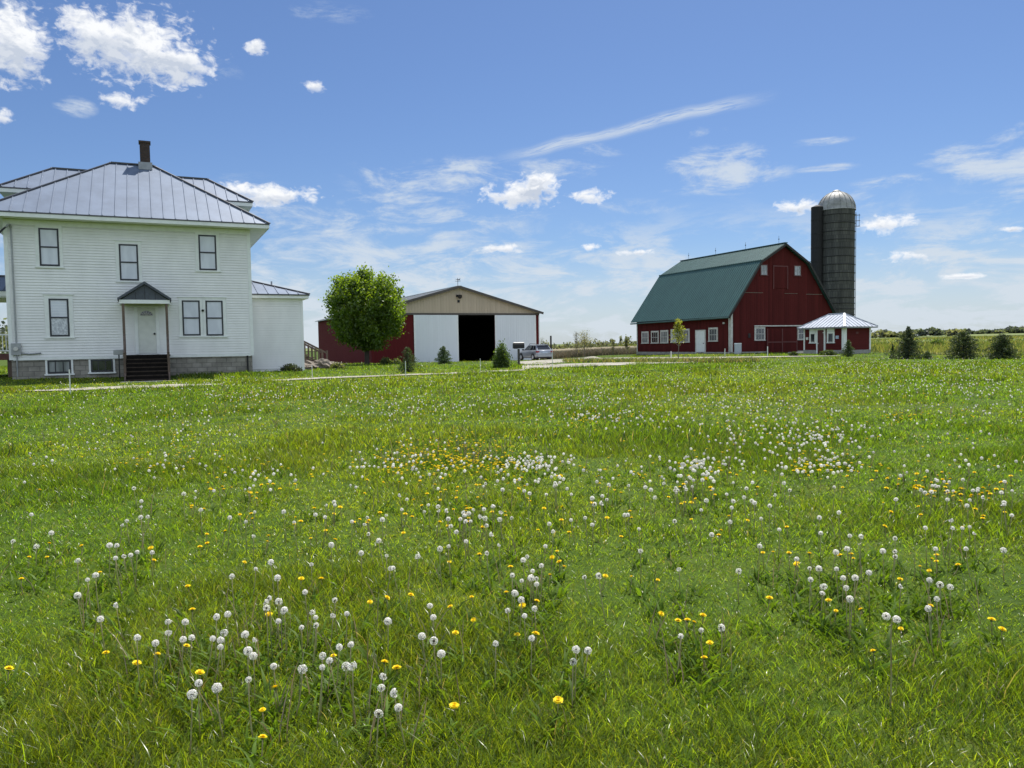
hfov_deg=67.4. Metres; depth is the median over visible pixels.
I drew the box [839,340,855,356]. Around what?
spruce
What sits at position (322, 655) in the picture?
dandelion clock
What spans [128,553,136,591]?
dandelion clock
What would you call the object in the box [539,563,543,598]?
dandelion clock
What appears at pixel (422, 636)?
dandelion clock
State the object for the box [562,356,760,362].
track weeds
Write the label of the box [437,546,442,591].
dandelion clock
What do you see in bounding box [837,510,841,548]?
dandelion clock
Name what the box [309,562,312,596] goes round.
dandelion clock
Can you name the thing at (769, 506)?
dandelion clock
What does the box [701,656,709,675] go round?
dandelion flower
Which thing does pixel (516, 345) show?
mailbox
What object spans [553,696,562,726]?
dandelion flower
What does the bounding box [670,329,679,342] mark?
window
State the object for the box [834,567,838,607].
dandelion clock
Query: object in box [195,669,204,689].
dandelion flower
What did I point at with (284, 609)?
dandelion clock
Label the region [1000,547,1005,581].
dandelion clock
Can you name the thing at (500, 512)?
dandelion clock
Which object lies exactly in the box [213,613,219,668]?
dandelion clock
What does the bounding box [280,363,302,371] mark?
shrub
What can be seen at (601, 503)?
dandelion clock
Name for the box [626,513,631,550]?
dandelion clock
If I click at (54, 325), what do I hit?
window
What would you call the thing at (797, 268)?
window
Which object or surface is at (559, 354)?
dry stalks
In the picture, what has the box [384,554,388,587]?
dandelion clock
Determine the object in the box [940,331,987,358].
spruce
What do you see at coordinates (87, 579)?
dandelion clock
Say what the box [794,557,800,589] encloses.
dandelion clock
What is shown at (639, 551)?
dandelion clock
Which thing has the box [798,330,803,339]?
window
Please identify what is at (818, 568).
dandelion clock
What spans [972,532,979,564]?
dandelion clock
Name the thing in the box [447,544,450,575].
dandelion clock
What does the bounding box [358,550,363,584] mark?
dandelion clock
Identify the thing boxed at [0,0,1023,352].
sky
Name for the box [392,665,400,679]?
dandelion flower
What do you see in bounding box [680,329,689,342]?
window
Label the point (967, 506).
dandelion clock
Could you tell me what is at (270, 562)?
dandelion clock
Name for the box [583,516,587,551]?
dandelion clock
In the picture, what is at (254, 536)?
dandelion clock
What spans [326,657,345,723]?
dandelion clock
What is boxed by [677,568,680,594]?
dandelion clock
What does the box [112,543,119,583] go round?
dandelion clock
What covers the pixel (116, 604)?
dandelion clock
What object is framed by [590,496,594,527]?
dandelion clock
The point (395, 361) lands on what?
shrub
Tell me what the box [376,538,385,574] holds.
dandelion clock
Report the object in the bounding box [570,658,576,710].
dandelion clock
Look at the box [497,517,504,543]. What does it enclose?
dandelion clock
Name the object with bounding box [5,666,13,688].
dandelion flower
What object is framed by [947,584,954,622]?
dandelion clock
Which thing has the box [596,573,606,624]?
dandelion clock
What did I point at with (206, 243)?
window
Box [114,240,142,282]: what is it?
window
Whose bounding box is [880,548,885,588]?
dandelion clock
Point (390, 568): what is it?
dandelion clock
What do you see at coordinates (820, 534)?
dandelion clock
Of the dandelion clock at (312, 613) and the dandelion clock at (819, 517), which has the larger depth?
the dandelion clock at (819, 517)
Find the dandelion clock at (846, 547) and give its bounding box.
[844,546,849,580]
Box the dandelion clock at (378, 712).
[374,709,382,764]
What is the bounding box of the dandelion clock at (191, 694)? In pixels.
[187,689,197,764]
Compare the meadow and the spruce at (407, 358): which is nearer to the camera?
the spruce at (407, 358)
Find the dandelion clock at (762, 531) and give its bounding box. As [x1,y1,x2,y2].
[760,517,765,548]
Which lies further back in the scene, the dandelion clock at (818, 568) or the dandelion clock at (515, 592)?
the dandelion clock at (818, 568)
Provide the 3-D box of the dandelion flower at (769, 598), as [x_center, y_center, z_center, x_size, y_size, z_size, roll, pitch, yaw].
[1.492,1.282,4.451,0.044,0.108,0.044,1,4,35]
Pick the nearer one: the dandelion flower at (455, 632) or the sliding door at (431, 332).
the dandelion flower at (455, 632)
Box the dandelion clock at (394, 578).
[391,566,399,594]
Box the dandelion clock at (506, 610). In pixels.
[505,608,509,636]
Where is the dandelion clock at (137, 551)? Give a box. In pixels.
[134,550,139,593]
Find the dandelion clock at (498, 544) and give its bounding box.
[497,543,502,576]
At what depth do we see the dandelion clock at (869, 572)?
4.33 m
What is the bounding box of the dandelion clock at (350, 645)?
[348,641,353,683]
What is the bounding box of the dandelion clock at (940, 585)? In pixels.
[936,581,943,624]
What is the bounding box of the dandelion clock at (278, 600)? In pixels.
[274,598,282,649]
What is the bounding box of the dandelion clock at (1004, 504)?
[1002,503,1007,533]
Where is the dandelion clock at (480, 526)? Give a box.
[478,515,482,545]
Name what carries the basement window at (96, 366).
in the farmhouse
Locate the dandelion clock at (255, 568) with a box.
[251,567,257,601]
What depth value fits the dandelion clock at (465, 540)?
5.23 m
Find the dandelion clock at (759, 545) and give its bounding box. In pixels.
[757,544,761,567]
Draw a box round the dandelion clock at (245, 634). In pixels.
[241,631,251,673]
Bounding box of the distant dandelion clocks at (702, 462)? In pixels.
[1,358,1023,492]
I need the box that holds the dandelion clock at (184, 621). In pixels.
[182,619,188,657]
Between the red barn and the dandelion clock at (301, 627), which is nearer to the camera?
the dandelion clock at (301, 627)
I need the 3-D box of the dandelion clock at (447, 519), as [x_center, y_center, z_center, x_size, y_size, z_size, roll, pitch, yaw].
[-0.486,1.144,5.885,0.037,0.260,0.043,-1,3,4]
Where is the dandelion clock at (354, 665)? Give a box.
[348,661,356,731]
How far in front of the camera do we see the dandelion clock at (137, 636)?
3.49 m
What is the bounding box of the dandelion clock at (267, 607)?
[263,605,269,658]
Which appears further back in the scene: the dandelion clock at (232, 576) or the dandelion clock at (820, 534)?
the dandelion clock at (820, 534)
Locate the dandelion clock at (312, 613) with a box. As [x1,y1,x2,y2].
[306,610,314,648]
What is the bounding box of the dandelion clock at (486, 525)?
[484,524,488,550]
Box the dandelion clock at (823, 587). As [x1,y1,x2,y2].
[820,583,827,614]
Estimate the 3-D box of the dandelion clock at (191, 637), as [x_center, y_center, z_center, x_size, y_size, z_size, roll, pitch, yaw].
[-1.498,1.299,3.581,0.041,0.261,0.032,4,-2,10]
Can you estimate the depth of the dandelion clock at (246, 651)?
3.43 m
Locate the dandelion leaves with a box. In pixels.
[0,361,1023,767]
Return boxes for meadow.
[871,336,1022,354]
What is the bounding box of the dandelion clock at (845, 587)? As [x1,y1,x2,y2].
[843,585,848,636]
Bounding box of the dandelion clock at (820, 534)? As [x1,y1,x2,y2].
[818,531,822,560]
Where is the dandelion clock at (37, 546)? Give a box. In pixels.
[33,544,39,566]
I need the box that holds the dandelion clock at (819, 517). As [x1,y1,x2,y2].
[817,515,821,552]
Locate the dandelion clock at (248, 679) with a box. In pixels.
[246,676,253,740]
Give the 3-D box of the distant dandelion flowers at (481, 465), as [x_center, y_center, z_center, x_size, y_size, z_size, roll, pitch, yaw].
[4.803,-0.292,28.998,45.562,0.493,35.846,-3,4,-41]
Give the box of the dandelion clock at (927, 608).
[925,605,934,661]
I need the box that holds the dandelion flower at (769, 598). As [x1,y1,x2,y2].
[766,596,772,612]
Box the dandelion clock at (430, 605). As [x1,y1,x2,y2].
[427,603,433,633]
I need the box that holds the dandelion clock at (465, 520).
[463,519,469,559]
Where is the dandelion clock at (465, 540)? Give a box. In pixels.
[464,539,467,570]
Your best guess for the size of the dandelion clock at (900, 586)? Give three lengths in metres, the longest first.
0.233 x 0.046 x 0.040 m
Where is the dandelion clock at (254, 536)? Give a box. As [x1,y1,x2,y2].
[252,535,255,559]
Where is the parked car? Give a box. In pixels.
[520,343,551,359]
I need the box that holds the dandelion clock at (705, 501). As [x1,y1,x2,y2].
[704,498,709,524]
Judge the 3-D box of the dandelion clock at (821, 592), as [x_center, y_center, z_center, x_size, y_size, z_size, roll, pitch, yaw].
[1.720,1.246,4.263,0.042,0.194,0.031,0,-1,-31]
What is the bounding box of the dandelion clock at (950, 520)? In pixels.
[944,518,952,558]
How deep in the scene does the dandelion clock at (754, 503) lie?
6.09 m
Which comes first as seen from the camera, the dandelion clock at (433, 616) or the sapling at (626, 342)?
the dandelion clock at (433, 616)
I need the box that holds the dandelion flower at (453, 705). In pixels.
[449,702,459,719]
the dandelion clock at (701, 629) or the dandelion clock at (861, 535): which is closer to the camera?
the dandelion clock at (701, 629)
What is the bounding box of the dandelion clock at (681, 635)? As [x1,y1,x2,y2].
[676,633,683,674]
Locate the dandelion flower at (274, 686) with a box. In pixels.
[273,685,278,712]
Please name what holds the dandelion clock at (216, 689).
on the ground at (732, 589)
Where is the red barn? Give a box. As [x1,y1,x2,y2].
[630,239,836,354]
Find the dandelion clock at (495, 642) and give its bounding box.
[493,640,497,696]
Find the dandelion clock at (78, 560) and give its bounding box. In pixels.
[74,558,80,588]
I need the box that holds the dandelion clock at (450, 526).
[447,524,452,560]
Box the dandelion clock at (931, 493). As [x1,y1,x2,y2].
[929,490,933,517]
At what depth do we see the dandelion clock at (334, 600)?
4.05 m
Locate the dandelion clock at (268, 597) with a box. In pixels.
[267,596,272,633]
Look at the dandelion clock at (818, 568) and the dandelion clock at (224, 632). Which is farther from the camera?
the dandelion clock at (818, 568)
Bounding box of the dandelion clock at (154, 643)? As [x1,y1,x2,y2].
[152,640,158,695]
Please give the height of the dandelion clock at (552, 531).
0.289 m
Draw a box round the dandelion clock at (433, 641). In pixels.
[429,636,440,687]
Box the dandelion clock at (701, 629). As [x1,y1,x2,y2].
[699,628,704,663]
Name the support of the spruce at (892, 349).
on the ground at (732, 589)
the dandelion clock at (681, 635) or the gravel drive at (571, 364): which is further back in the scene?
the gravel drive at (571, 364)
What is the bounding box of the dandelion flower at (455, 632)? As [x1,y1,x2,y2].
[452,630,458,643]
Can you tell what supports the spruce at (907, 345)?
on the ground at (732, 589)
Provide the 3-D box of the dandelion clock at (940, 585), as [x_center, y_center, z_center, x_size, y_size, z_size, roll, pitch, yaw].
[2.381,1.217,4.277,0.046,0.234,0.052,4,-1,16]
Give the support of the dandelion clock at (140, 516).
on the ground at (732, 589)
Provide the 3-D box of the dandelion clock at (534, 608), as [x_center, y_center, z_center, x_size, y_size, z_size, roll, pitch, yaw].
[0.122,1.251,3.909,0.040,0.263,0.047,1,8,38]
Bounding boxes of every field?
[306,333,1023,350]
[553,346,636,350]
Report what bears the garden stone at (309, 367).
on the ground at (732, 589)
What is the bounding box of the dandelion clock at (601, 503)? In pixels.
[599,501,602,535]
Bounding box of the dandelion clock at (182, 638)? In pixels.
[179,636,186,676]
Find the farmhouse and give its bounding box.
[0,140,327,382]
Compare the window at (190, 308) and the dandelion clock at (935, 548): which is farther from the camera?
the window at (190, 308)
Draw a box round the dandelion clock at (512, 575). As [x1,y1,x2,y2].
[510,573,514,619]
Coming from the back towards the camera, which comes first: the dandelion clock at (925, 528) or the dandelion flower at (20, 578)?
the dandelion clock at (925, 528)
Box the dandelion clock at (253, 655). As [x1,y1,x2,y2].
[249,652,257,706]
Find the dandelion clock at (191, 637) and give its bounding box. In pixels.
[188,634,194,680]
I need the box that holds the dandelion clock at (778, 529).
[777,528,780,557]
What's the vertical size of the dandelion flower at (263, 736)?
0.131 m
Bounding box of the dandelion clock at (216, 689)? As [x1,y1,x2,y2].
[211,683,225,747]
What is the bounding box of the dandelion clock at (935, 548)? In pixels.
[933,547,937,577]
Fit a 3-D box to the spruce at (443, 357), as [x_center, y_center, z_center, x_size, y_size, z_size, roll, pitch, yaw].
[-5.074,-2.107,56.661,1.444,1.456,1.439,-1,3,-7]
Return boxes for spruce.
[396,347,420,371]
[434,346,452,363]
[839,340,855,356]
[884,326,924,358]
[888,344,895,357]
[920,351,933,358]
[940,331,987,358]
[984,334,1023,358]
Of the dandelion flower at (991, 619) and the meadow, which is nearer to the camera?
the dandelion flower at (991, 619)
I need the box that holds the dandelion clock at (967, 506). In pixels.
[964,504,970,540]
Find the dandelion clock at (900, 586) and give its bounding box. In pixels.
[898,584,902,615]
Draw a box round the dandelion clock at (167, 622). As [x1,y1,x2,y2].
[165,619,170,669]
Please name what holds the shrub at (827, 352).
on the ground at (732, 589)
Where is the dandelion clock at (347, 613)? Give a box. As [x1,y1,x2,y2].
[344,611,348,649]
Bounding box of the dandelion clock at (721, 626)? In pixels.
[718,624,724,669]
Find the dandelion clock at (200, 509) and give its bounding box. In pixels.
[199,508,202,538]
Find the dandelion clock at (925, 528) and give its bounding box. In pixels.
[923,526,927,565]
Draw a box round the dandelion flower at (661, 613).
[658,611,663,626]
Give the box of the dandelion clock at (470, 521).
[467,520,471,555]
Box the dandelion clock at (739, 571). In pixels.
[736,568,741,604]
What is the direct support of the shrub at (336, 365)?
on the ground at (732, 589)
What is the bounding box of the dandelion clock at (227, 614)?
[224,611,230,659]
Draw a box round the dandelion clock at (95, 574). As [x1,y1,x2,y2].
[92,572,99,613]
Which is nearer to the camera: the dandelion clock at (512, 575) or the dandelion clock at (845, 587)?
the dandelion clock at (845, 587)
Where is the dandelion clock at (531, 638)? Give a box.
[528,635,534,679]
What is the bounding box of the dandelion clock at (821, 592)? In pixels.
[819,591,824,621]
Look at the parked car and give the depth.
74.89 m
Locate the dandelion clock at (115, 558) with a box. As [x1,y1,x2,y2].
[113,556,120,592]
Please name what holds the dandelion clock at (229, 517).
on the ground at (732, 589)
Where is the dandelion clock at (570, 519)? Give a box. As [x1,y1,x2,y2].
[569,518,575,547]
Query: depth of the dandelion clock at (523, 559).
4.73 m
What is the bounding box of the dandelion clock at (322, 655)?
[319,652,325,723]
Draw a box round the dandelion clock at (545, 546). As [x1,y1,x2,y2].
[543,544,546,577]
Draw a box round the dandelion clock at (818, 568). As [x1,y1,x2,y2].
[816,565,821,602]
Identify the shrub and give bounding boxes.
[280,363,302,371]
[330,362,343,368]
[379,356,391,363]
[391,358,402,363]
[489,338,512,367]
[789,351,798,355]
[817,349,837,355]
[930,339,945,344]
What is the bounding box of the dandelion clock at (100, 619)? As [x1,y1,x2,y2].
[97,616,106,659]
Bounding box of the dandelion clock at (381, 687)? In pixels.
[377,684,388,746]
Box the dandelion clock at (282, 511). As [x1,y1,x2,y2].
[281,510,285,543]
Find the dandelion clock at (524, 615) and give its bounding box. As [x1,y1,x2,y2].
[522,613,526,659]
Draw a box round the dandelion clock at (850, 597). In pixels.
[846,595,853,638]
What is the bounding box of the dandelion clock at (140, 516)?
[138,515,144,552]
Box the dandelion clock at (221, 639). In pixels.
[217,636,223,678]
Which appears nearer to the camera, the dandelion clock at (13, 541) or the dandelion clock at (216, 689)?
the dandelion clock at (216, 689)
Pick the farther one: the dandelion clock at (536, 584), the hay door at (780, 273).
the hay door at (780, 273)
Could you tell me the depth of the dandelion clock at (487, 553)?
4.77 m
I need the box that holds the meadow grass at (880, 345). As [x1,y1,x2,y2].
[613,335,1023,355]
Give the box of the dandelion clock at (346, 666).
[341,662,350,698]
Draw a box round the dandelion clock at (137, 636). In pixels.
[133,634,140,691]
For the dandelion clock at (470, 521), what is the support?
on the ground at (732, 589)
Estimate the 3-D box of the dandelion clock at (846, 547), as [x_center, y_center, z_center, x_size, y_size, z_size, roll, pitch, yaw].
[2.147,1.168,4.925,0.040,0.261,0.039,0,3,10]
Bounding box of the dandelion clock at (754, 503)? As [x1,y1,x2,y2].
[753,501,756,533]
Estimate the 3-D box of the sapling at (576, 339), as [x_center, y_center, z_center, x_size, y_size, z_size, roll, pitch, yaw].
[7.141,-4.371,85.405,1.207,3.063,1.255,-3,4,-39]
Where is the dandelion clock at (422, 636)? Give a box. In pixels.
[418,632,426,669]
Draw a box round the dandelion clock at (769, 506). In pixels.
[767,504,771,540]
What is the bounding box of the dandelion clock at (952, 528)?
[948,526,954,568]
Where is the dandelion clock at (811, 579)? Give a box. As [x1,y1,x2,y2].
[808,577,813,616]
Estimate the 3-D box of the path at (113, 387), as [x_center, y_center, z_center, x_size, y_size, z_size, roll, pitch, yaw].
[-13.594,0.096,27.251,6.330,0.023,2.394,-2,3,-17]
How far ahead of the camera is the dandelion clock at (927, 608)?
3.75 m
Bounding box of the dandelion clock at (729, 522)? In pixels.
[728,520,731,550]
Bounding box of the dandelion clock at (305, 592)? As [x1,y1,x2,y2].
[302,589,309,627]
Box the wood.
[0,318,1023,353]
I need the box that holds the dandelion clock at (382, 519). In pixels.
[380,517,384,550]
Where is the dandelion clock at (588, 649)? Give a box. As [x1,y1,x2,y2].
[579,647,591,694]
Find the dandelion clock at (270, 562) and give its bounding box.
[267,559,274,609]
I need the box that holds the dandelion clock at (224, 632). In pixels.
[220,629,227,670]
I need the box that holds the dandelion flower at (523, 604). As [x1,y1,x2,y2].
[519,602,525,624]
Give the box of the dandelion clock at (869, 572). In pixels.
[866,570,871,618]
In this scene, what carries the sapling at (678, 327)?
on the ground at (732, 589)
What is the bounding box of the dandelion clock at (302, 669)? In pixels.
[293,664,307,725]
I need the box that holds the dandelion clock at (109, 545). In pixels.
[106,543,112,586]
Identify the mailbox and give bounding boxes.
[513,342,523,363]
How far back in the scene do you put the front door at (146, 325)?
33.70 m
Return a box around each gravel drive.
[520,355,839,363]
[520,356,616,360]
[522,361,692,368]
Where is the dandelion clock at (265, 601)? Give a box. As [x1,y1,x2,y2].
[262,599,268,631]
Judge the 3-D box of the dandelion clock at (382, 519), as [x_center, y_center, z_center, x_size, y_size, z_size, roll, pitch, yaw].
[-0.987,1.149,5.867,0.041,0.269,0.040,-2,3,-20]
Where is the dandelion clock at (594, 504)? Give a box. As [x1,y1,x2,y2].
[592,502,596,538]
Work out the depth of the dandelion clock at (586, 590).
4.56 m
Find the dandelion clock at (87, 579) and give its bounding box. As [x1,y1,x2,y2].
[85,578,90,611]
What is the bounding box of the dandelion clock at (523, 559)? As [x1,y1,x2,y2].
[520,557,525,579]
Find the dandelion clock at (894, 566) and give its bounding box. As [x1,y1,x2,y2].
[892,554,897,580]
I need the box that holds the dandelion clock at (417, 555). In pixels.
[415,554,420,580]
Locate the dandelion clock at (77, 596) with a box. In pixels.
[74,592,84,632]
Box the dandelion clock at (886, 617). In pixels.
[882,612,900,714]
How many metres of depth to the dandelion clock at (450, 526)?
5.57 m
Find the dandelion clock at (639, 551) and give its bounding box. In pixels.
[638,550,642,583]
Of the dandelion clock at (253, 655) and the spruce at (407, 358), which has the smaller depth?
the dandelion clock at (253, 655)
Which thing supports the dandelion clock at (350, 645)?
on the ground at (732, 589)
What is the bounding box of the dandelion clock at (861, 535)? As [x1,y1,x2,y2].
[858,534,862,574]
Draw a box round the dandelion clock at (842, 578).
[840,575,845,614]
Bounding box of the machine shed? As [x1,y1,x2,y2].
[315,278,543,363]
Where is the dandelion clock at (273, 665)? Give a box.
[270,663,281,716]
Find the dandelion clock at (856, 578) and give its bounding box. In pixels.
[852,575,858,621]
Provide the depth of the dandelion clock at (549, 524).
5.88 m
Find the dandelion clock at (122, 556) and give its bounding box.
[121,554,129,582]
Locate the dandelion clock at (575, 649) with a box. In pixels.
[572,645,579,709]
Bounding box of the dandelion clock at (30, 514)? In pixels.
[29,513,33,542]
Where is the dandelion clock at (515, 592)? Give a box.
[511,590,518,618]
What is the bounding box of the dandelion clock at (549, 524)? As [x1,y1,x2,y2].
[547,522,550,545]
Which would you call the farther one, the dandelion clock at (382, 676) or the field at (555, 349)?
the field at (555, 349)
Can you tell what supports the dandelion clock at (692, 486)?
on the ground at (732, 589)
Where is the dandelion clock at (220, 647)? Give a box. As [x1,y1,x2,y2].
[213,644,222,687]
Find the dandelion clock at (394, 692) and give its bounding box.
[390,688,401,736]
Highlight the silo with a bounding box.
[811,190,859,316]
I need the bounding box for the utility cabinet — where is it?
[734,343,741,353]
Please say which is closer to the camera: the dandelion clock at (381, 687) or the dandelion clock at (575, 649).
the dandelion clock at (381, 687)
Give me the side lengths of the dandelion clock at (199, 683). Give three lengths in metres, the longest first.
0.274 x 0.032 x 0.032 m
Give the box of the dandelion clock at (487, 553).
[485,551,491,593]
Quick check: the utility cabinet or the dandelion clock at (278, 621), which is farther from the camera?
the utility cabinet
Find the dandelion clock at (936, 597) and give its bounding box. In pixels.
[934,596,942,652]
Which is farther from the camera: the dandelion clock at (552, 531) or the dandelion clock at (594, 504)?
the dandelion clock at (594, 504)
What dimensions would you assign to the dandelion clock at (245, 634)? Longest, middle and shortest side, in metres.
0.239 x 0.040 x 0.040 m
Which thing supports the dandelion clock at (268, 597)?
on the ground at (732, 589)
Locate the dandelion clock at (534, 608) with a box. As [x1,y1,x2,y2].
[532,606,536,644]
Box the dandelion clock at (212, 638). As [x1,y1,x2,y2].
[203,636,215,686]
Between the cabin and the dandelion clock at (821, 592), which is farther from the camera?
the cabin
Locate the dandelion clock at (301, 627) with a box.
[299,625,303,657]
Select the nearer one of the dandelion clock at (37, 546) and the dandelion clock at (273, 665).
the dandelion clock at (273, 665)
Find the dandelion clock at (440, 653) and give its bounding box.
[437,649,444,686]
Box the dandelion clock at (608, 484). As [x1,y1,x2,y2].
[607,483,610,509]
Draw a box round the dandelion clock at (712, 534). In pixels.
[709,532,713,566]
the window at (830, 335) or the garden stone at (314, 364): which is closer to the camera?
the garden stone at (314, 364)
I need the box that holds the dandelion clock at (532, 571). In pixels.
[530,569,534,601]
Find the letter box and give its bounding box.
[113,350,122,377]
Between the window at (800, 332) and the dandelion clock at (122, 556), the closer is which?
the dandelion clock at (122, 556)
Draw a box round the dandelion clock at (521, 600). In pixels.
[518,596,524,636]
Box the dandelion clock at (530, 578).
[528,575,533,603]
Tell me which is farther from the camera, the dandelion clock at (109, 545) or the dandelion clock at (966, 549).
the dandelion clock at (109, 545)
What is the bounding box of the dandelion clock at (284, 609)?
[280,606,287,666]
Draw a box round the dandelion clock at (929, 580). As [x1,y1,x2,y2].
[925,577,931,619]
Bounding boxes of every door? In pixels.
[134,306,159,353]
[414,315,458,362]
[495,315,535,360]
[695,330,705,353]
[766,328,797,352]
[773,265,787,288]
[816,329,825,353]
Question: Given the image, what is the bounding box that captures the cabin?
[788,313,877,353]
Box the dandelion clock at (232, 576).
[229,574,235,617]
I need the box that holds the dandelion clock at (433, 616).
[430,614,435,645]
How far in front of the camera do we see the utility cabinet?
68.68 m
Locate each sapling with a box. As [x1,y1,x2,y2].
[572,331,579,357]
[577,330,592,356]
[622,338,629,349]
[669,319,686,357]
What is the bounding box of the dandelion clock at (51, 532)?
[48,530,57,558]
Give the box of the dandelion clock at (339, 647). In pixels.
[336,644,342,685]
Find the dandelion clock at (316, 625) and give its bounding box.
[311,623,318,669]
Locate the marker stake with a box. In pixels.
[69,370,70,393]
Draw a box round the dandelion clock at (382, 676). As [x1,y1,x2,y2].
[379,673,386,702]
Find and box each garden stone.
[305,360,320,368]
[305,363,312,369]
[314,358,331,368]
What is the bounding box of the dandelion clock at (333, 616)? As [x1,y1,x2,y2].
[329,613,335,652]
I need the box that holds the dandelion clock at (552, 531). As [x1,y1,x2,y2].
[550,530,554,570]
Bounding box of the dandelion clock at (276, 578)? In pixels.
[274,575,280,618]
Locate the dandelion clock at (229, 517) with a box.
[227,516,231,551]
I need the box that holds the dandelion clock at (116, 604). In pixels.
[113,602,124,641]
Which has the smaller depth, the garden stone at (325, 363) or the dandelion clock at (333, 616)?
the dandelion clock at (333, 616)
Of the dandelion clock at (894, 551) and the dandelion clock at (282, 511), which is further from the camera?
the dandelion clock at (282, 511)
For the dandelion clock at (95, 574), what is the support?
on the ground at (732, 589)
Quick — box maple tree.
[318,265,406,364]
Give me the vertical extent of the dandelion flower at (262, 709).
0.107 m
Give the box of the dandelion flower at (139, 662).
[132,660,141,677]
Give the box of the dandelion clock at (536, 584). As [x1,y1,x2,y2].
[534,582,538,605]
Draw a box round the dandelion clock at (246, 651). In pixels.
[243,647,252,698]
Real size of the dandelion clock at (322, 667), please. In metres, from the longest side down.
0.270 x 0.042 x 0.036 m
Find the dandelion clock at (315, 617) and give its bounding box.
[313,615,317,655]
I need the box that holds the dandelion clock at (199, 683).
[195,679,202,741]
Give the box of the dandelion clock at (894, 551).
[890,549,896,582]
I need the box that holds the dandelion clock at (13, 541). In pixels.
[7,539,14,567]
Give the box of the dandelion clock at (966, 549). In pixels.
[963,547,973,588]
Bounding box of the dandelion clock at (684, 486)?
[683,485,685,515]
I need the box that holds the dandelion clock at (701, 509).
[699,508,702,544]
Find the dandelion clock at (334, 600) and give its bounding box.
[332,598,338,636]
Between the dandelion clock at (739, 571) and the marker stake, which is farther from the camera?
the marker stake
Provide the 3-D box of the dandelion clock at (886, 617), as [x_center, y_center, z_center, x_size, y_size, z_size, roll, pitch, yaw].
[1.603,1.193,3.249,0.080,0.464,0.035,-1,3,0]
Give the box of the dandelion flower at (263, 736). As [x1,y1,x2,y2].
[258,734,266,766]
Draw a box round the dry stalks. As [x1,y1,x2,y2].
[540,346,636,359]
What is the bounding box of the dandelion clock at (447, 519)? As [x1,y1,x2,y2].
[446,517,450,544]
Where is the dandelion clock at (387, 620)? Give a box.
[384,617,391,658]
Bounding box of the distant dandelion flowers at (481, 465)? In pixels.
[6,364,1023,478]
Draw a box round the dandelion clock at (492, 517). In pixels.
[491,504,494,532]
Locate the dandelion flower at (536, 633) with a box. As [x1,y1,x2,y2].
[532,631,538,650]
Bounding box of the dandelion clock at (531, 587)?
[527,574,533,603]
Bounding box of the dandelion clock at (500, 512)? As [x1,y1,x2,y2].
[499,510,503,538]
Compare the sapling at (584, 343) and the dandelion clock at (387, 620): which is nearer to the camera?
the dandelion clock at (387, 620)
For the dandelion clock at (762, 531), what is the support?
on the ground at (732, 589)
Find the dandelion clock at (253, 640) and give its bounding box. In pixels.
[252,637,258,669]
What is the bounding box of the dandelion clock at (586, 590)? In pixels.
[582,575,592,609]
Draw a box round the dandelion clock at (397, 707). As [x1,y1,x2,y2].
[394,703,407,752]
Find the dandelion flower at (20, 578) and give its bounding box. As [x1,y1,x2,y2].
[19,577,24,597]
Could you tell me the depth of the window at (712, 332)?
72.10 m
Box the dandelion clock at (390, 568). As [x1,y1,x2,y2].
[383,566,392,605]
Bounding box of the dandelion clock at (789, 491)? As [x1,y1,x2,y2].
[788,489,791,517]
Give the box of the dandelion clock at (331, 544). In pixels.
[328,542,333,577]
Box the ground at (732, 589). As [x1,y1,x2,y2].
[0,335,1023,767]
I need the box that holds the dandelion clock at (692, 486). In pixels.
[691,485,693,515]
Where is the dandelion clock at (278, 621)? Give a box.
[276,619,280,658]
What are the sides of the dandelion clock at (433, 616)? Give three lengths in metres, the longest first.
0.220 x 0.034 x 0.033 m
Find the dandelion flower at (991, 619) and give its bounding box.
[987,617,995,637]
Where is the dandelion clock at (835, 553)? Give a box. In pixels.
[830,549,838,585]
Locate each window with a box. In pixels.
[34,224,64,267]
[42,294,74,338]
[44,359,74,375]
[88,359,115,373]
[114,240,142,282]
[177,296,203,337]
[195,232,220,271]
[202,297,227,337]
[641,331,648,343]
[650,331,658,343]
[660,330,667,342]
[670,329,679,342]
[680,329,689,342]
[708,327,717,341]
[754,327,765,340]
[760,264,767,275]
[793,265,800,275]
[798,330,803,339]
[809,332,815,342]
[826,331,834,342]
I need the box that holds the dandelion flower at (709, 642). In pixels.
[706,640,713,663]
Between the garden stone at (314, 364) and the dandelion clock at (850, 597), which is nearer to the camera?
the dandelion clock at (850, 597)
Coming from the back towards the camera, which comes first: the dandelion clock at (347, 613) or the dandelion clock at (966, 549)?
the dandelion clock at (966, 549)
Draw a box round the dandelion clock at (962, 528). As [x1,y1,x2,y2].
[959,526,963,555]
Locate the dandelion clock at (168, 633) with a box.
[162,630,171,671]
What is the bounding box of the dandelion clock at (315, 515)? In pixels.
[313,513,317,547]
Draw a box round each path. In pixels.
[26,384,210,390]
[273,369,522,380]
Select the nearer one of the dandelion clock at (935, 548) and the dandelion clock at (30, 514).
the dandelion clock at (935, 548)
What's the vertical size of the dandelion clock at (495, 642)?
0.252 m
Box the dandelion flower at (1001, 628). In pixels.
[998,626,1005,648]
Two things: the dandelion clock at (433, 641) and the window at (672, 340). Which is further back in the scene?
the window at (672, 340)
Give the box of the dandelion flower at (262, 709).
[259,707,265,732]
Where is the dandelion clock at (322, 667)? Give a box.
[317,664,324,732]

